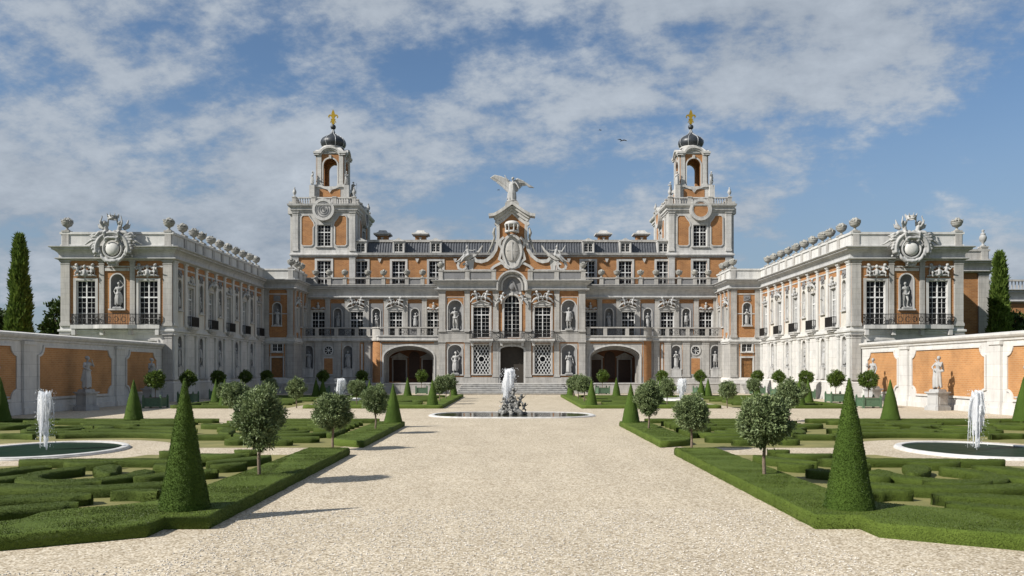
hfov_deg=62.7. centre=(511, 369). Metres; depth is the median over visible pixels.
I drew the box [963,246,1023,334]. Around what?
palace annex
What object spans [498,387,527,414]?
fountain rockwork
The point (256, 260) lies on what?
flower urn
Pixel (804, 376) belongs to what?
orange tree
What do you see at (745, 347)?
window
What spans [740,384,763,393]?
side steps
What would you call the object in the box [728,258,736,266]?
flower urn
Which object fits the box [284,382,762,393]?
terrace
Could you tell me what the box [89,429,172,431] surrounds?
box hedge
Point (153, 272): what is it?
palace wing
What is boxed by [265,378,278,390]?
shrub tree
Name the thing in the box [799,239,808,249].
flower urn
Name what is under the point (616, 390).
yew cone
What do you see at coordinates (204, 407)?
box hedge
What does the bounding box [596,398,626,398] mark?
box hedge
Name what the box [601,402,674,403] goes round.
box hedge
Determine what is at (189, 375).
orange tree
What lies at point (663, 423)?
box hedge
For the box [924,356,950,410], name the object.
garden statue
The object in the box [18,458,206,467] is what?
box hedge
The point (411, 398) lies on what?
box hedge
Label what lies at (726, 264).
flower urn
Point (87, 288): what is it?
window
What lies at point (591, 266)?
window
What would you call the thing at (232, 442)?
box hedge
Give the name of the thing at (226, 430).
box hedge
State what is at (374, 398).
shrub tree
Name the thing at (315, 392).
yew cone
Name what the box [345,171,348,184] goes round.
statue
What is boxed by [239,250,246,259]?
flower urn
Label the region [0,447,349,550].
box hedge
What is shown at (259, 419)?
shrub tree
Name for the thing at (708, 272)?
flower urn
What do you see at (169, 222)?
flower urn
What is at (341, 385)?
water jet
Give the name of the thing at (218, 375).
orange tree
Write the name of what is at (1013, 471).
box hedge
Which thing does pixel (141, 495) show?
box hedge
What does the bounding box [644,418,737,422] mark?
box hedge
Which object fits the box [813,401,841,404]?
box hedge
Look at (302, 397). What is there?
box hedge
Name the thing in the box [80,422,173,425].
box hedge
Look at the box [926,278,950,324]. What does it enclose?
window
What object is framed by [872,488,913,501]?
box hedge
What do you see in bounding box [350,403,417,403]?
box hedge
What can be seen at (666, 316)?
window
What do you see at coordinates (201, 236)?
flower urn
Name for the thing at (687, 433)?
box hedge
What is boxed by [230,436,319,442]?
box hedge
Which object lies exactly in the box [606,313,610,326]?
statue
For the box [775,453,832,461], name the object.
box hedge
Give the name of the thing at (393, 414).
yew cone
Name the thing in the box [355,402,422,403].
box hedge
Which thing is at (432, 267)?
window
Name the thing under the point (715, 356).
statue
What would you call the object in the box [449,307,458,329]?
statue
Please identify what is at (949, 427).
box hedge
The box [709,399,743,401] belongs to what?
box hedge
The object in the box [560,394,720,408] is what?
box hedge
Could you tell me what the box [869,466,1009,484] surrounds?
box hedge
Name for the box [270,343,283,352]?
window
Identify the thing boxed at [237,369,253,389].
orange tree
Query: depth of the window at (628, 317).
95.19 m
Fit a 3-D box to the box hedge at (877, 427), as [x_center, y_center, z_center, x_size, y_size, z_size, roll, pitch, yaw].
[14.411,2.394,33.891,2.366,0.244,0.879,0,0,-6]
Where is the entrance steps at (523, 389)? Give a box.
[457,384,566,394]
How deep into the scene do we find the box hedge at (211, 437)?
29.50 m
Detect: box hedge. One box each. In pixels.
[0,422,38,425]
[0,423,30,430]
[0,433,36,439]
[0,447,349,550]
[0,465,52,476]
[0,473,36,483]
[0,481,162,497]
[0,492,93,506]
[0,500,79,520]
[4,418,219,422]
[14,466,154,484]
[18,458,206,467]
[20,427,38,432]
[22,430,89,436]
[23,420,197,424]
[26,424,52,428]
[31,480,101,484]
[38,425,113,430]
[56,431,171,438]
[63,461,117,470]
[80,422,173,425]
[82,428,120,429]
[83,423,139,428]
[87,421,139,422]
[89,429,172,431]
[92,464,121,477]
[110,488,160,501]
[122,426,173,428]
[133,468,218,482]
[152,463,166,472]
[159,450,169,457]
[170,405,230,408]
[175,401,210,404]
[197,434,230,440]
[200,453,248,460]
[201,403,281,404]
[201,424,233,429]
[205,455,271,468]
[209,402,291,404]
[210,461,247,472]
[217,427,235,436]
[223,422,358,427]
[224,438,245,445]
[226,420,313,422]
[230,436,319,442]
[234,425,349,431]
[234,449,256,456]
[271,439,292,445]
[277,429,340,437]
[278,395,444,396]
[278,430,309,432]
[279,397,317,399]
[279,428,298,430]
[281,400,301,402]
[282,399,314,401]
[286,418,379,422]
[303,394,462,408]
[307,424,354,428]
[313,427,347,432]
[314,421,362,425]
[326,429,345,438]
[334,421,404,447]
[349,397,427,397]
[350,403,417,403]
[351,396,438,397]
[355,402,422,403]
[388,398,427,398]
[388,399,426,401]
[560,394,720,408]
[579,395,750,396]
[585,396,672,397]
[596,397,676,397]
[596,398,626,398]
[596,399,625,401]
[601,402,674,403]
[606,403,674,404]
[619,421,690,447]
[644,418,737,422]
[661,421,709,425]
[665,422,800,427]
[669,424,716,429]
[672,420,796,422]
[674,425,735,431]
[674,447,1023,550]
[676,427,710,432]
[678,429,697,438]
[684,429,742,437]
[702,396,752,396]
[702,397,751,399]
[704,436,793,442]
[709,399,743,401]
[714,430,738,432]
[725,428,739,430]
[731,439,752,445]
[732,402,814,404]
[752,455,817,468]
[767,449,789,456]
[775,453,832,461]
[777,461,814,472]
[778,438,799,445]
[790,405,841,408]
[791,427,806,436]
[793,434,835,440]
[794,424,822,429]
[804,418,1019,422]
[805,403,822,404]
[805,468,890,482]
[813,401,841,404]
[817,458,1005,467]
[826,420,1000,424]
[826,428,861,433]
[830,431,968,438]
[832,429,934,433]
[860,422,943,425]
[861,426,901,428]
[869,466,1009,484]
[871,482,1023,497]
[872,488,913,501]
[884,421,936,422]
[884,423,940,428]
[901,464,931,476]
[903,428,941,429]
[906,461,960,470]
[910,425,985,430]
[922,480,993,484]
[930,492,1023,506]
[934,430,1001,436]
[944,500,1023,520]
[971,424,997,428]
[971,465,1023,476]
[984,422,1023,425]
[984,427,1003,432]
[987,473,1023,482]
[988,433,1023,439]
[993,423,1023,430]
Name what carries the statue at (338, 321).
on the palace main building
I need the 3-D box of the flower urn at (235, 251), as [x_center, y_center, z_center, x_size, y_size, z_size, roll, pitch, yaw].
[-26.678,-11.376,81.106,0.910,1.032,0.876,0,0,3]
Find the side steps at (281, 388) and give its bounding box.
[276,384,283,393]
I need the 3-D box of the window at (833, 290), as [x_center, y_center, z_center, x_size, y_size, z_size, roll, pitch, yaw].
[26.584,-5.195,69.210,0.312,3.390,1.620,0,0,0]
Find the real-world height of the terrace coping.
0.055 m
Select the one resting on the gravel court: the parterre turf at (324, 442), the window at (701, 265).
the parterre turf at (324, 442)
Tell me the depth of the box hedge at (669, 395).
75.34 m
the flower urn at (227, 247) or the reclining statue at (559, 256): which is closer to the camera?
the flower urn at (227, 247)
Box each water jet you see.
[34,389,55,449]
[334,378,347,394]
[499,368,517,406]
[676,378,687,397]
[965,389,988,447]
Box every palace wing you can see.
[48,213,311,401]
[712,213,975,399]
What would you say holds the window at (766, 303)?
in the palace wing at (870, 272)
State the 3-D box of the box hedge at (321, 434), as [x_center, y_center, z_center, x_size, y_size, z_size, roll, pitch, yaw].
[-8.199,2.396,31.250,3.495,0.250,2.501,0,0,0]
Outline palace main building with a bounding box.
[302,201,721,382]
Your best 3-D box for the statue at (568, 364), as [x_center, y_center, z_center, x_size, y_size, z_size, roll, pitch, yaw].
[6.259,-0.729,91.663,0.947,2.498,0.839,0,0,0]
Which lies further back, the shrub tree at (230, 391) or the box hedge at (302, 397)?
the box hedge at (302, 397)
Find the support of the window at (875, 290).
in the palace wing at (870, 272)
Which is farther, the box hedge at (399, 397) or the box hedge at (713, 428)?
the box hedge at (399, 397)
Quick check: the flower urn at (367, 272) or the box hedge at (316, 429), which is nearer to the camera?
the box hedge at (316, 429)
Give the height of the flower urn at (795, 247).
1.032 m
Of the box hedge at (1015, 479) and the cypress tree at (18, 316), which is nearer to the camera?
the box hedge at (1015, 479)
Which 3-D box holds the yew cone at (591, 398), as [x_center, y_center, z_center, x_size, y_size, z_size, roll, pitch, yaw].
[5.143,1.562,54.394,0.840,1.868,0.825,0,0,-30]
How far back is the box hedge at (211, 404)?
56.79 m
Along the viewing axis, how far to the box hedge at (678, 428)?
33.20 m
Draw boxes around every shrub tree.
[216,382,226,398]
[218,379,251,409]
[229,381,289,474]
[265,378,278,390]
[285,375,307,407]
[310,391,355,446]
[347,378,367,403]
[359,382,389,427]
[429,375,448,400]
[443,375,453,398]
[448,373,458,396]
[566,375,573,396]
[569,373,582,398]
[575,375,593,400]
[632,379,665,427]
[659,376,677,403]
[671,390,712,447]
[716,380,738,407]
[734,391,798,473]
[746,378,760,394]
[775,376,805,419]
[796,381,809,396]
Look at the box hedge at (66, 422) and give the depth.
37.70 m
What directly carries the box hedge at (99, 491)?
on the parterre turf at (100, 501)
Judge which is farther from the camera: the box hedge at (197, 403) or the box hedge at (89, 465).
the box hedge at (197, 403)
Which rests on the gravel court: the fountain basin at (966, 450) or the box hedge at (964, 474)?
the fountain basin at (966, 450)
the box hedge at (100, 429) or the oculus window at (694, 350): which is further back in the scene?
the oculus window at (694, 350)
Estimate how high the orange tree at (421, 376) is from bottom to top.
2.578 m
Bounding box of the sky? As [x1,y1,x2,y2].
[0,0,1023,332]
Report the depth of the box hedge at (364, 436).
29.74 m
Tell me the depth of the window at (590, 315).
95.19 m
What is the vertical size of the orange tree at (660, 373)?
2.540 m
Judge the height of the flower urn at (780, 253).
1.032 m
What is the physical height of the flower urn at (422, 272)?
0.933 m
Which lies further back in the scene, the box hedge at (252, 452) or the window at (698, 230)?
the window at (698, 230)
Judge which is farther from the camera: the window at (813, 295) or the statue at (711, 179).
the statue at (711, 179)
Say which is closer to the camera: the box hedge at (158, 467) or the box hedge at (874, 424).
the box hedge at (158, 467)
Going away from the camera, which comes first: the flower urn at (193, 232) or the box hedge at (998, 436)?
the box hedge at (998, 436)
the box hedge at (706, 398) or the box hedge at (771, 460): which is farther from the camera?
the box hedge at (706, 398)
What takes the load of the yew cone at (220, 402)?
on the parterre turf at (298, 404)
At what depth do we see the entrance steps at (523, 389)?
84.91 m
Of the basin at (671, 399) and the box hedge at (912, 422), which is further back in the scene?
the basin at (671, 399)
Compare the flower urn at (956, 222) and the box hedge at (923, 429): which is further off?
the flower urn at (956, 222)
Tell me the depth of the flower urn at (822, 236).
71.98 m
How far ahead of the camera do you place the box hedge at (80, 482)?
17.14 m
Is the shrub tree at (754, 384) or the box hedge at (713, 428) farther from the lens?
the shrub tree at (754, 384)
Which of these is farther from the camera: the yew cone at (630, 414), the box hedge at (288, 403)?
the box hedge at (288, 403)
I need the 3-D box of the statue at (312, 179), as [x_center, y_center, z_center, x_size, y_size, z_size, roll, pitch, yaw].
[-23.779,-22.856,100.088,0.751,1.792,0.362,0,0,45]
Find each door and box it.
[270,356,283,377]
[391,353,407,381]
[420,353,432,381]
[498,343,525,382]
[591,353,603,381]
[616,353,632,381]
[740,356,753,377]
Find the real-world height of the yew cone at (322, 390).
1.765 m
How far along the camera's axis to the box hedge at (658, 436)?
29.69 m
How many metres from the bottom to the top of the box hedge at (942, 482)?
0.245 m
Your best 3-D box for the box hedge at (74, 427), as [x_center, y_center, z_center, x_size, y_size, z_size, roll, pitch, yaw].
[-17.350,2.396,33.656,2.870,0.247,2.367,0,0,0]
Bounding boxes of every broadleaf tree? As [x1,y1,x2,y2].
[0,308,5,330]
[32,296,60,334]
[1011,309,1023,330]
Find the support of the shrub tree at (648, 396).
on the box hedge at (658, 436)
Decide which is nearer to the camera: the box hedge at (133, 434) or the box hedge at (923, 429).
the box hedge at (133, 434)
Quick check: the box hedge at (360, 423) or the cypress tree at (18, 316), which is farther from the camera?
the cypress tree at (18, 316)
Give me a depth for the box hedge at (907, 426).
35.33 m
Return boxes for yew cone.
[0,377,12,421]
[124,379,143,419]
[157,378,210,511]
[211,380,219,401]
[218,379,225,404]
[312,379,318,395]
[319,378,325,395]
[384,384,402,422]
[403,377,411,395]
[427,379,437,404]
[449,386,457,394]
[566,388,574,394]
[585,379,597,404]
[612,377,620,395]
[622,384,639,422]
[697,378,704,395]
[705,379,711,395]
[797,379,805,404]
[804,380,813,401]
[823,378,875,511]
[880,379,900,419]
[1012,377,1023,421]
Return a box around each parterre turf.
[0,423,370,447]
[0,455,285,507]
[283,402,316,407]
[653,423,1023,447]
[704,400,741,407]
[738,455,1023,507]
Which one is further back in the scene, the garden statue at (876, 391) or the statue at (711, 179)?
the statue at (711, 179)
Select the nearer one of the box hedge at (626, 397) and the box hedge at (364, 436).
the box hedge at (364, 436)
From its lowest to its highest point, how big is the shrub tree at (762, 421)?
1.954 m
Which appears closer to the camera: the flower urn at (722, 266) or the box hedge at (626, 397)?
the box hedge at (626, 397)
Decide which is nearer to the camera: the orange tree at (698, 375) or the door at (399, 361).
the orange tree at (698, 375)
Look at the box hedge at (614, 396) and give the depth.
72.97 m
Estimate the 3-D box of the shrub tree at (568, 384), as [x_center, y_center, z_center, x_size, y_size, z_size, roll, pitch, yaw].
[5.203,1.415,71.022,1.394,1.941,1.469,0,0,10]
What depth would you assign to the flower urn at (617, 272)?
94.42 m
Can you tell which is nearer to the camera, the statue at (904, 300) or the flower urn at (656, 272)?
the statue at (904, 300)
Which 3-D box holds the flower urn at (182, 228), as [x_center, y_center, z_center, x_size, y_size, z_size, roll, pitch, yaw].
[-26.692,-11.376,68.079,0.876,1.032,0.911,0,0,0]
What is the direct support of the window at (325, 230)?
in the bell tower at (330, 225)
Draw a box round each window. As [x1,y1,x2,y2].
[73,278,97,324]
[135,339,158,341]
[136,278,160,325]
[188,285,194,326]
[208,290,214,327]
[226,295,231,331]
[242,299,246,333]
[257,303,260,335]
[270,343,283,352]
[311,310,324,335]
[315,223,332,246]
[315,258,332,283]
[323,345,333,355]
[350,310,363,335]
[356,259,369,283]
[388,310,402,334]
[390,259,406,283]
[427,259,444,283]
[427,310,438,334]
[471,305,490,337]
[471,343,491,374]
[502,292,521,337]
[532,343,552,374]
[533,305,552,337]
[579,259,596,283]
[585,310,596,334]
[617,259,633,283]
[621,310,635,334]
[654,259,667,283]
[660,310,673,335]
[690,345,700,355]
[691,223,708,246]
[691,258,708,283]
[699,310,712,335]
[740,343,753,352]
[763,303,766,335]
[777,299,781,333]
[792,295,797,331]
[809,290,815,327]
[829,285,835,326]
[863,278,887,325]
[865,339,888,341]
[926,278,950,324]
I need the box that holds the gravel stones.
[3,509,1023,575]
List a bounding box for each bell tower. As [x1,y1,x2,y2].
[287,110,374,283]
[649,110,736,283]
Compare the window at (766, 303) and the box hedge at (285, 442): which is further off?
the window at (766, 303)
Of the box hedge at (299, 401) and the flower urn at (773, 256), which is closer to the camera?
the box hedge at (299, 401)
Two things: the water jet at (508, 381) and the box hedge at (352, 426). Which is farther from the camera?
the water jet at (508, 381)
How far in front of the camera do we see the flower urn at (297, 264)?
91.09 m
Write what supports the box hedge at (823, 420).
on the parterre turf at (698, 442)
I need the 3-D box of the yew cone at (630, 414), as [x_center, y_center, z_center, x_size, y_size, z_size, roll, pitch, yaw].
[5.150,1.541,36.397,0.830,1.918,0.825,0,0,-7]
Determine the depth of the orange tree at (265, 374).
84.85 m
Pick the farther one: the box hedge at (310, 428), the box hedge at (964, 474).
the box hedge at (310, 428)
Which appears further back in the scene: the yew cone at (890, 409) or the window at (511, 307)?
the window at (511, 307)
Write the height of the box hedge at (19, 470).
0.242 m
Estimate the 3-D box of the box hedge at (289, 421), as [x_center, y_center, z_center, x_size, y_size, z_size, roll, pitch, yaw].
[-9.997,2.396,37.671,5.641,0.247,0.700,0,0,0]
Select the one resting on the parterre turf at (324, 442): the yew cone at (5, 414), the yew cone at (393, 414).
the yew cone at (5, 414)
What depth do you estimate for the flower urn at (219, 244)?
76.45 m
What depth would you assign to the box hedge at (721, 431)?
31.43 m
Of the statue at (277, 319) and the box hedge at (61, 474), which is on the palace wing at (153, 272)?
the statue at (277, 319)
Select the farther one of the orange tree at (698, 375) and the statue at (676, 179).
the statue at (676, 179)
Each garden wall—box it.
[0,330,164,415]
[859,330,1023,415]
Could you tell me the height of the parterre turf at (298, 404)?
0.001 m
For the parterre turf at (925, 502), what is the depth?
19.43 m
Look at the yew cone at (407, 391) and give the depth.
74.59 m
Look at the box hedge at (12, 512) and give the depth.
14.03 m
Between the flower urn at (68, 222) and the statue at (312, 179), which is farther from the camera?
the statue at (312, 179)
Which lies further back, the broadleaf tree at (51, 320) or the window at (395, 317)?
the window at (395, 317)
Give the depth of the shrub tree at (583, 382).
60.24 m
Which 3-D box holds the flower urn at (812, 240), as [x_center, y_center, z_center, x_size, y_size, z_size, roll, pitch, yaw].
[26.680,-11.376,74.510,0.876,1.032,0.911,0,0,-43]
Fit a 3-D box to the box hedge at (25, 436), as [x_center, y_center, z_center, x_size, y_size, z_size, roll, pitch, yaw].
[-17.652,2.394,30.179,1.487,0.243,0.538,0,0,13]
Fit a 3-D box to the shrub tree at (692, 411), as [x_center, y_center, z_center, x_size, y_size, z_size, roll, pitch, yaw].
[5.505,1.604,25.961,1.220,1.962,1.291,0,0,-38]
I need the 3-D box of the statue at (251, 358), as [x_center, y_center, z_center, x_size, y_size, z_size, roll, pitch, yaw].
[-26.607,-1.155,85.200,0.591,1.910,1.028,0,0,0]
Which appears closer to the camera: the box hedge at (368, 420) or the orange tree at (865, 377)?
the box hedge at (368, 420)
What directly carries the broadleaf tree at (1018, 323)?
on the ground
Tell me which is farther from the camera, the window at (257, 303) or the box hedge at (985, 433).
the window at (257, 303)
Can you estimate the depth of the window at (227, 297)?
79.01 m
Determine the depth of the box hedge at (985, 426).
33.80 m
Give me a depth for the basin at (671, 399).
64.15 m
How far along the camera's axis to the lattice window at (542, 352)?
91.72 m
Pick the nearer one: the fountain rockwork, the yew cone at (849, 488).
the yew cone at (849, 488)
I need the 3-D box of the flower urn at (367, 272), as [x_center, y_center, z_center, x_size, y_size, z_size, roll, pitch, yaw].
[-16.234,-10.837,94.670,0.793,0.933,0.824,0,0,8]
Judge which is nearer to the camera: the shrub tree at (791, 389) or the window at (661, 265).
the shrub tree at (791, 389)
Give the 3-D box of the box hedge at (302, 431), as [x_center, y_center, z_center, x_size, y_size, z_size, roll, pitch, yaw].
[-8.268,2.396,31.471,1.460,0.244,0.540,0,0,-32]
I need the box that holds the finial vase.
[979,230,986,245]
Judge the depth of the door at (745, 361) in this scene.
89.53 m
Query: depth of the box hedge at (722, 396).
72.84 m
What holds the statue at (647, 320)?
on the palace main building
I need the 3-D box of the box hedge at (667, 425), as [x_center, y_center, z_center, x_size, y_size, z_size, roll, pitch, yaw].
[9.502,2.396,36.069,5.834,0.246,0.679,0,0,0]
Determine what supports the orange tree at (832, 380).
on the gravel court
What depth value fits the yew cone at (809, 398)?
60.75 m
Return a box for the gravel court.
[0,393,1023,575]
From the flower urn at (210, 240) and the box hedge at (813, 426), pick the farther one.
the flower urn at (210, 240)
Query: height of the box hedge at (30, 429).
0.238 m
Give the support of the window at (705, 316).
in the palace main building
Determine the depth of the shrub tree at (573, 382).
65.86 m
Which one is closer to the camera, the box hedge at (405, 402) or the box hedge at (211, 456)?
the box hedge at (211, 456)
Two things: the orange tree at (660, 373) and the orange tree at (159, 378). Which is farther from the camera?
the orange tree at (660, 373)
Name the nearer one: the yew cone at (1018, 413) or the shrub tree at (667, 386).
the yew cone at (1018, 413)
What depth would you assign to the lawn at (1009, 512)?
14.02 m
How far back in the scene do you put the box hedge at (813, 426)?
35.04 m
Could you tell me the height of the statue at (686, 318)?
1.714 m
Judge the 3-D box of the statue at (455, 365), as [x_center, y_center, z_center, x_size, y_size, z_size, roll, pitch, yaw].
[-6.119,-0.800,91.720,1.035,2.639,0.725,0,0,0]
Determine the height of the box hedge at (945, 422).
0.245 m
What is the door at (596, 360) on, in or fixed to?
in the palace main building
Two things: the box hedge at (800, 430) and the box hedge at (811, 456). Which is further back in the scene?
the box hedge at (800, 430)
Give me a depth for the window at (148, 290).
65.77 m
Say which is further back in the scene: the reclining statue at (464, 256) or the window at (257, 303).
the reclining statue at (464, 256)
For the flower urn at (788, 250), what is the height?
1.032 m
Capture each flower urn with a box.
[61,217,73,229]
[163,217,174,229]
[177,223,187,234]
[188,228,198,239]
[197,231,206,242]
[206,236,215,246]
[215,239,224,249]
[223,243,232,253]
[231,246,240,256]
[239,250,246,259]
[246,253,253,262]
[252,256,259,264]
[287,258,295,266]
[293,260,300,268]
[298,263,305,271]
[312,269,318,276]
[326,269,332,276]
[342,269,347,276]
[364,269,371,276]
[380,269,386,276]
[403,269,410,276]
[419,269,425,276]
[437,262,444,269]
[580,262,586,269]
[598,269,604,276]
[614,269,619,276]
[637,269,643,276]
[653,270,659,276]
[676,269,682,276]
[691,269,697,276]
[705,269,711,276]
[719,263,725,271]
[723,260,730,268]
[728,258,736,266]
[764,255,771,264]
[769,253,777,262]
[777,250,784,259]
[784,246,792,256]
[791,243,800,253]
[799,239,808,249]
[808,236,817,246]
[817,231,826,242]
[825,228,835,239]
[835,223,847,234]
[849,217,860,229]
[950,217,963,229]
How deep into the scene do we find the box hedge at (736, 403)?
58.67 m
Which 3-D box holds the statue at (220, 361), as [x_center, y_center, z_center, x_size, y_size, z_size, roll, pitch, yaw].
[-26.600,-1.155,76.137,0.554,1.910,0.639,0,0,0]
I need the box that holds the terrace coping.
[263,383,762,383]
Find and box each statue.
[73,356,99,410]
[112,281,123,308]
[140,358,161,403]
[178,289,182,309]
[178,343,182,366]
[199,345,203,366]
[219,299,221,316]
[219,347,222,366]
[235,348,238,367]
[250,349,253,367]
[274,309,279,324]
[305,351,311,368]
[310,170,313,184]
[335,313,340,326]
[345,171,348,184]
[345,351,350,368]
[372,313,378,326]
[413,312,418,326]
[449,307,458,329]
[451,351,460,373]
[456,245,475,261]
[491,175,533,200]
[548,245,567,261]
[561,307,572,329]
[565,352,573,373]
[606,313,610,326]
[645,313,650,326]
[673,351,679,368]
[675,171,678,184]
[681,313,688,324]
[709,171,712,184]
[710,351,718,368]
[744,309,749,324]
[770,348,773,367]
[785,348,788,367]
[820,294,823,313]
[820,346,823,366]
[841,289,845,309]
[841,344,845,366]
[863,358,883,403]
[899,282,911,308]
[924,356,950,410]
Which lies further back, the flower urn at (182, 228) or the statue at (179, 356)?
the flower urn at (182, 228)
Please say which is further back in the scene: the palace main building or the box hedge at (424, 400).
the palace main building
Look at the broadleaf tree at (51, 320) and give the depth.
79.36 m
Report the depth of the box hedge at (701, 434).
30.31 m
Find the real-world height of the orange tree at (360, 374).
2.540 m
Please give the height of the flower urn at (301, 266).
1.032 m
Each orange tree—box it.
[142,369,168,407]
[177,369,198,402]
[209,369,226,398]
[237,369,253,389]
[259,370,272,381]
[316,369,329,392]
[355,369,368,387]
[415,369,428,393]
[595,369,609,393]
[655,369,668,381]
[693,369,707,392]
[749,370,765,393]
[770,369,785,394]
[797,369,815,398]
[824,369,846,402]
[855,369,881,407]
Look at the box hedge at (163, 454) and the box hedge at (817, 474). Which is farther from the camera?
the box hedge at (163, 454)
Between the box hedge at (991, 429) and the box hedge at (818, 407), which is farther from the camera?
the box hedge at (818, 407)
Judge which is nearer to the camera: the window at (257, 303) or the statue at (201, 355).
the statue at (201, 355)
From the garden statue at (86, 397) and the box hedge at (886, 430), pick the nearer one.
the box hedge at (886, 430)
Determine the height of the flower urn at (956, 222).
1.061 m
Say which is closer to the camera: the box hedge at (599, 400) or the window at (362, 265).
the box hedge at (599, 400)
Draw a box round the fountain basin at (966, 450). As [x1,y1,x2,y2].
[893,441,1023,460]
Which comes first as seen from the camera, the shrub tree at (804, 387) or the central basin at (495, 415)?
the central basin at (495, 415)
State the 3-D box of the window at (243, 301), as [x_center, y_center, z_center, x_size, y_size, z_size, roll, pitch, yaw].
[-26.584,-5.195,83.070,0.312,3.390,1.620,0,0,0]
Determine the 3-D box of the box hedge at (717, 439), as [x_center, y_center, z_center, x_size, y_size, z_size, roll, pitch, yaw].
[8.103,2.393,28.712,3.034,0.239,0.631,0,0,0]
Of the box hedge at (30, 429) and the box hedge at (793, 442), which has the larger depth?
the box hedge at (30, 429)
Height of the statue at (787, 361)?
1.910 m
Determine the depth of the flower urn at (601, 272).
94.42 m
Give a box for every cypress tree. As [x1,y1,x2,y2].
[2,231,35,332]
[984,249,1015,332]
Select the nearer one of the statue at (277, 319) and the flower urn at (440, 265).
the statue at (277, 319)
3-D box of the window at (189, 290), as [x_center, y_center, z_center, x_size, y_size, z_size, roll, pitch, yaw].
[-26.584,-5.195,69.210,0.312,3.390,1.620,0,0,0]
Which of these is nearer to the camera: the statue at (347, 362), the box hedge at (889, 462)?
the box hedge at (889, 462)
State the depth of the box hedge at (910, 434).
30.54 m
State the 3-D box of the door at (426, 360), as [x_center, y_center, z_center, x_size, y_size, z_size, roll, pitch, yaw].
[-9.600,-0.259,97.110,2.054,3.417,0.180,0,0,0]
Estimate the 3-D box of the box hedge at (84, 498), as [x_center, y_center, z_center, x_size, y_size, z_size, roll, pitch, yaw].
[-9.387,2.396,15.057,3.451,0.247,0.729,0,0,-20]
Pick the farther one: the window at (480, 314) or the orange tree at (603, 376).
the window at (480, 314)
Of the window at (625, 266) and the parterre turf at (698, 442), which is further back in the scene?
the window at (625, 266)
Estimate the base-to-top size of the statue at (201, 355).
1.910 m
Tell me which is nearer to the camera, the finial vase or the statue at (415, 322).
the finial vase
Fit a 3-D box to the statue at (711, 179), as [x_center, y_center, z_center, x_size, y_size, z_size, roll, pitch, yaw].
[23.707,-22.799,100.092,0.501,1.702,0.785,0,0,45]
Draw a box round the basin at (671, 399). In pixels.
[664,398,702,400]
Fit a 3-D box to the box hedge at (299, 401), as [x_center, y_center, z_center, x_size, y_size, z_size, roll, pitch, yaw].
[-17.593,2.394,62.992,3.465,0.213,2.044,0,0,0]
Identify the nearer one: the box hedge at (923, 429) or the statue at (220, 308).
the box hedge at (923, 429)
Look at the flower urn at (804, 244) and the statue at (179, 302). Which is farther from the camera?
the flower urn at (804, 244)
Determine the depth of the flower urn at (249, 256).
85.26 m
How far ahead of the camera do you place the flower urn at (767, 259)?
87.35 m
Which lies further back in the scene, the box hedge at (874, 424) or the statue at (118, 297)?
the statue at (118, 297)
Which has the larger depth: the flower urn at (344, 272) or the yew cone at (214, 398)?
the flower urn at (344, 272)
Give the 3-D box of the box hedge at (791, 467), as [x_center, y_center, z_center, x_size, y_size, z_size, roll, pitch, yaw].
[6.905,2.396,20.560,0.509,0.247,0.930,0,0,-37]
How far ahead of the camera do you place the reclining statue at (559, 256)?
91.74 m
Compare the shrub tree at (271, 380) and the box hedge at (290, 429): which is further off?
the shrub tree at (271, 380)
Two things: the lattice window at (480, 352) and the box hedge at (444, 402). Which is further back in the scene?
the lattice window at (480, 352)
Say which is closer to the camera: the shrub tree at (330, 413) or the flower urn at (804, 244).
the shrub tree at (330, 413)
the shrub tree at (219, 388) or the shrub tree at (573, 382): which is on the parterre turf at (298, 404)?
the shrub tree at (219, 388)
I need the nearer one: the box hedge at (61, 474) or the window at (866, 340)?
the box hedge at (61, 474)
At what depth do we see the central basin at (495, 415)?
45.05 m
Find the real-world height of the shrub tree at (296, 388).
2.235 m
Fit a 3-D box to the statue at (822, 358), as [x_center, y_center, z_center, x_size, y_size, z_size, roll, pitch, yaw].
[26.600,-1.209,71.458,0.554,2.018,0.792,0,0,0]
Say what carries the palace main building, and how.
on the ground
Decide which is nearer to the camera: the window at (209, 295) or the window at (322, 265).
the window at (209, 295)
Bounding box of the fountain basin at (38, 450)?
[0,441,130,460]
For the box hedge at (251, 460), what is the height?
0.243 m
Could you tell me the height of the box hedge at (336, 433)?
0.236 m
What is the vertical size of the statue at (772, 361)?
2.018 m
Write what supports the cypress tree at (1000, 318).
on the ground
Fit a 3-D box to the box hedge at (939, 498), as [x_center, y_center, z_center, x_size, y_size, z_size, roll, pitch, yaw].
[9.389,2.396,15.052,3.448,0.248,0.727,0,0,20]
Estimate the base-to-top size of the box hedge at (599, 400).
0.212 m
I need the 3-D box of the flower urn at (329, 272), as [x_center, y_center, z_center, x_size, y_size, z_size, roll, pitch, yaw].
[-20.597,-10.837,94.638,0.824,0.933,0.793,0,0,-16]
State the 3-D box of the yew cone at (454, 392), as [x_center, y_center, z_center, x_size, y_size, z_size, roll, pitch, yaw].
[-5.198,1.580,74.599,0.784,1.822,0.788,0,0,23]
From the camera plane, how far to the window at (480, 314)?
91.79 m
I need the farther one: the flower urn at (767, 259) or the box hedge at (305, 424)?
the flower urn at (767, 259)
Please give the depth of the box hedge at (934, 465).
20.75 m
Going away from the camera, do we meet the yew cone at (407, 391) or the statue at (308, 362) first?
the yew cone at (407, 391)
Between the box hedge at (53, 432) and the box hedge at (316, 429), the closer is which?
the box hedge at (53, 432)
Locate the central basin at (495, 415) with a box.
[428,411,595,418]
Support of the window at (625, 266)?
in the palace main building
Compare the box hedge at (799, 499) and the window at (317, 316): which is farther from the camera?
the window at (317, 316)
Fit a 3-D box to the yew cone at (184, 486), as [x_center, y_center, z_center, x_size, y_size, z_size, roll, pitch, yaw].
[-5.399,1.305,13.847,0.828,2.350,0.852,0,0,0]
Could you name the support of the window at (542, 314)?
in the palace main building

